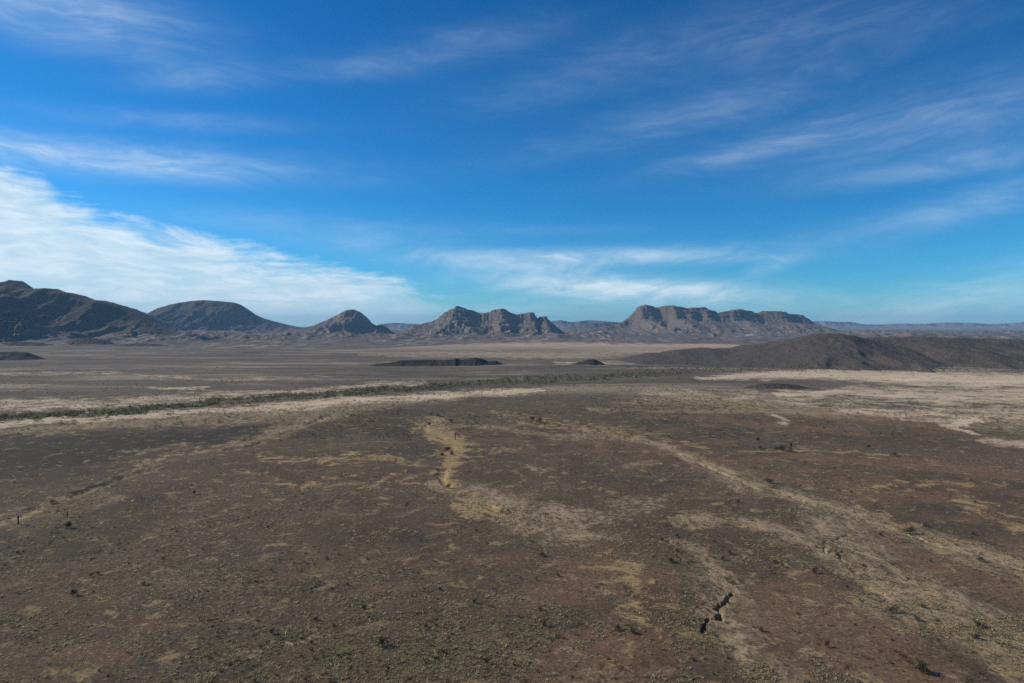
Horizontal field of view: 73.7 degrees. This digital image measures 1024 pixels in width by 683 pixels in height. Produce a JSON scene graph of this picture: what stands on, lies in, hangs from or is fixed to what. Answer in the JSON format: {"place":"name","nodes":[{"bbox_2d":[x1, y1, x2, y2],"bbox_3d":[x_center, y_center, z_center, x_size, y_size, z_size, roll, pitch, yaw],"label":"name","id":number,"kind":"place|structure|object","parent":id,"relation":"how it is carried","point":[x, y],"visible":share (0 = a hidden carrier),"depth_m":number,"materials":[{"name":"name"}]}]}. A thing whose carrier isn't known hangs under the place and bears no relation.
{"place":"outdoors","nodes":[
{"label":"outdoors","id":0,"kind":"place"},
{"bbox_2d":[0,351,44,359],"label":"hill","id":1,"kind":"structure","parent":0,"point":[14,355],"depth_m":1371.01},
{"bbox_2d":[0,280,182,341],"bbox_3d":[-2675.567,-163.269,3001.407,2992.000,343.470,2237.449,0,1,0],"label":"mountain","id":2,"kind":"structure","parent":0,"point":[27,312],"depth_m":3076.47,"materials":[{"name":"grey stone"}]},
{"bbox_2d":[147,300,301,331],"bbox_3d":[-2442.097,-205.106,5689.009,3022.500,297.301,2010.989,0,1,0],"label":"mountain","id":3,"kind":"structure","parent":0,"point":[209,315],"depth_m":5694.31,"materials":[{"name":"grey stone"}]},
{"bbox_2d":[262,309,395,334],"bbox_3d":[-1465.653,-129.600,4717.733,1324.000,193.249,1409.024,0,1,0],"label":"mountain","id":4,"kind":"structure","parent":0,"point":[354,321],"depth_m":4771.91,"materials":[{"name":"grey stone"}]},
{"bbox_2d":[376,323,417,328],"bbox_3d":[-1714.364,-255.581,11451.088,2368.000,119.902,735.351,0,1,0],"label":"distant range","id":5,"kind":"structure","parent":0,"point":[397,326],"depth_m":11394.22,"materials":[{"name":"grey stone"}]},
{"bbox_2d":[370,357,501,365],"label":"hill","id":6,"kind":"structure","parent":0,"point":[475,361],"depth_m":1169.91,"materials":[{"name":"brown soil"}]},
{"bbox_2d":[399,306,563,334],"bbox_3d":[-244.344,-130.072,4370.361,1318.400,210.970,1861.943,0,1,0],"label":"mountain","id":7,"kind":"structure","parent":0,"point":[457,320],"depth_m":4484.32,"materials":[{"name":"grey stone"}]},
{"bbox_2d":[0,327,1023,682],"bbox_3d":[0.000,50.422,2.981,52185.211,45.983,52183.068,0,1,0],"label":"ground","id":8,"kind":"structure","parent":0,"point":[252,361],"depth_m":272.76,"materials":[{"name":"soil"}]},
{"bbox_2d":[1,342,52,345],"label":"foothill","id":9,"kind":"structure","parent":8,"relation":"on","point":[24,344],"depth_m":2186.86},
{"bbox_2d":[61,521,71,526],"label":"desert shrub","id":10,"kind":"object","parent":8,"relation":"on","point":[68,524],"visible":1,"depth_m":235.86,"materials":[{"name":"green plant"}]},
{"bbox_2d":[68,589,78,595],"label":"desert shrub","id":11,"kind":"object","parent":8,"relation":"on","point":[74,590],"visible":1,"depth_m":177.09,"materials":[{"name":"green plant"}]},
{"bbox_2d":[65,337,116,344],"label":"foothill","id":12,"kind":"structure","parent":8,"relation":"on","point":[84,341],"depth_m":2278.14,"materials":[{"name":"grey stone"}]},
{"bbox_2d":[118,343,167,346],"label":"foothill","id":13,"kind":"structure","parent":8,"relation":"on","point":[145,344],"depth_m":2231.18,"materials":[{"name":"brown soil"}]},
{"bbox_2d":[136,309,175,327],"bbox_3d":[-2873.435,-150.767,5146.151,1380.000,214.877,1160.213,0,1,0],"label":"mountain","id":14,"kind":"structure","parent":8,"relation":"on","point":[161,322],"depth_m":5190.47,"materials":[{"name":"grey stone"}]},
{"bbox_2d":[0,388,544,428],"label":"streambed","id":15,"kind":"structure","parent":8,"relation":"in","point":[296,406],"depth_m":578.20,"materials":[{"name":"sand"}]},
{"bbox_2d":[377,636,386,646],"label":"desert shrub","id":16,"kind":"object","parent":8,"relation":"on","point":[381,640],"visible":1,"depth_m":148.25,"materials":[{"name":"green plant"}]},
{"bbox_2d":[498,507,510,513],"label":"desert shrub","id":17,"kind":"object","parent":8,"relation":"on","point":[504,511],"visible":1,"depth_m":255.87,"materials":[{"name":"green plant"}]},
{"bbox_2d":[0,444,1023,682],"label":"grass","id":18,"kind":"structure","parent":8,"relation":"on","point":[928,628],"depth_m":162.86,"materials":[{"name":"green plant"}]},
{"bbox_2d":[0,363,1023,440],"bbox_3d":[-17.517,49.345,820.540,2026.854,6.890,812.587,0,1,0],"label":"streamside scrub","id":19,"kind":"object","parent":8,"relation":"on","point":[121,410],"visible":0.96,"depth_m":624.16,"materials":[{"name":"green plant"}]},
{"bbox_2d":[0,414,1023,682],"bbox_3d":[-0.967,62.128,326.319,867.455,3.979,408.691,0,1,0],"label":"scrub","id":20,"kind":"object","parent":8,"relation":"on","point":[488,604],"visible":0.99,"depth_m":163.89,"materials":[{"name":"green plant"}]},
{"bbox_2d":[583,305,838,336],"bbox_3d":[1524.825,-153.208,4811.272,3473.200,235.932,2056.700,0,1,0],"label":"mesa","id":21,"kind":"structure","parent":8,"relation":"on","point":[669,319],"depth_m":5015.89,"materials":[{"name":"grey stone"}]},
{"bbox_2d":[696,593,737,634],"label":"gully","id":22,"kind":"object","parent":8,"relation":"in","point":[720,615],"visible":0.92,"depth_m":165.33,"materials":[{"name":"soil"}]},
{"bbox_2d":[690,510,1023,682],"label":"dry wash","id":23,"kind":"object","parent":8,"relation":"in","point":[824,549],"visible":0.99,"depth_m":177.31,"materials":[{"name":"sand"}]},
{"bbox_2d":[884,604,897,612],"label":"desert shrub","id":24,"kind":"object","parent":23,"relation":"on","point":[891,608],"visible":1,"depth_m":165.23,"materials":[{"name":"green plant"}]},
{"bbox_2d":[917,603,929,607],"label":"desert shrub","id":25,"kind":"object","parent":23,"relation":"on","point":[922,604],"visible":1,"depth_m":169.06,"materials":[{"name":"green plant"}]},
{"bbox_2d":[969,632,979,639],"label":"desert shrub","id":26,"kind":"object","parent":23,"relation":"on","point":[976,635],"visible":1,"depth_m":151.60,"materials":[{"name":"green plant"}]},
{"bbox_2d":[974,620,988,628],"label":"desert shrub","id":27,"kind":"object","parent":23,"relation":"on","point":[978,623],"visible":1,"depth_m":157.64,"materials":[{"name":"green plant"}]},
{"bbox_2d":[901,527,917,533],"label":"desert shrub","id":28,"kind":"object","parent":8,"relation":"on","point":[908,529],"visible":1,"depth_m":229.79,"materials":[{"name":"green plant"}]},
{"bbox_2d":[916,660,930,673],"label":"desert shrub","id":29,"kind":"object","parent":8,"relation":"on","point":[922,665],"visible":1,"depth_m":136.29,"materials":[{"name":"green plant"}]},
{"bbox_2d":[975,555,984,561],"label":"desert shrub","id":30,"kind":"object","parent":8,"relation":"on","point":[980,557],"visible":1,"depth_m":202.62,"materials":[{"name":"green plant"}]},
{"bbox_2d":[0,0,1023,326],"label":"sky","id":31,"kind":"structure","parent":0,"point":[298,163],"materials":[{"name":"blue"}]},
{"bbox_2d":[551,320,607,329],"bbox_3d":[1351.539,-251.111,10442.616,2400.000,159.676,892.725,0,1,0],"label":"distant range","id":32,"kind":"structure","parent":0,"point":[561,324],"depth_m":10412.01,"materials":[{"name":"grey stone"}]},
{"bbox_2d":[573,359,605,364],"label":"hill","id":33,"kind":"structure","parent":0,"point":[590,362],"depth_m":1194.29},
{"bbox_2d":[562,322,620,330],"bbox_3d":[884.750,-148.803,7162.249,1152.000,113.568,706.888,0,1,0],"label":"mesa","id":34,"kind":"structure","parent":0,"point":[586,327],"depth_m":7169.51,"materials":[{"name":"grey stone"}]},
{"bbox_2d":[742,383,808,388],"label":"hill","id":35,"kind":"structure","parent":0,"point":[772,386],"depth_m":754.24,"materials":[{"name":"brown soil"}]},
{"bbox_2d":[675,333,956,370],"bbox_3d":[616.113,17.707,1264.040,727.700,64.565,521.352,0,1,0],"label":"hill","id":36,"kind":"structure","parent":0,"point":[823,351],"depth_m":1195.85,"materials":[{"name":"brown soil"}]},
{"bbox_2d":[616,336,1023,372],"bbox_3d":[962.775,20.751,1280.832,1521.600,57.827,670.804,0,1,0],"label":"hill","id":37,"kind":"structure","parent":0,"point":[987,353],"depth_m":1251.79,"materials":[{"name":"brown soil"}]},
{"bbox_2d":[812,321,1023,328],"bbox_3d":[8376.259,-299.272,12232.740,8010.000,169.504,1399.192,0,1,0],"label":"distant range","id":38,"kind":"structure","parent":0,"point":[851,325],"depth_m":12316.18,"materials":[{"name":"grey stone"}]}
]}

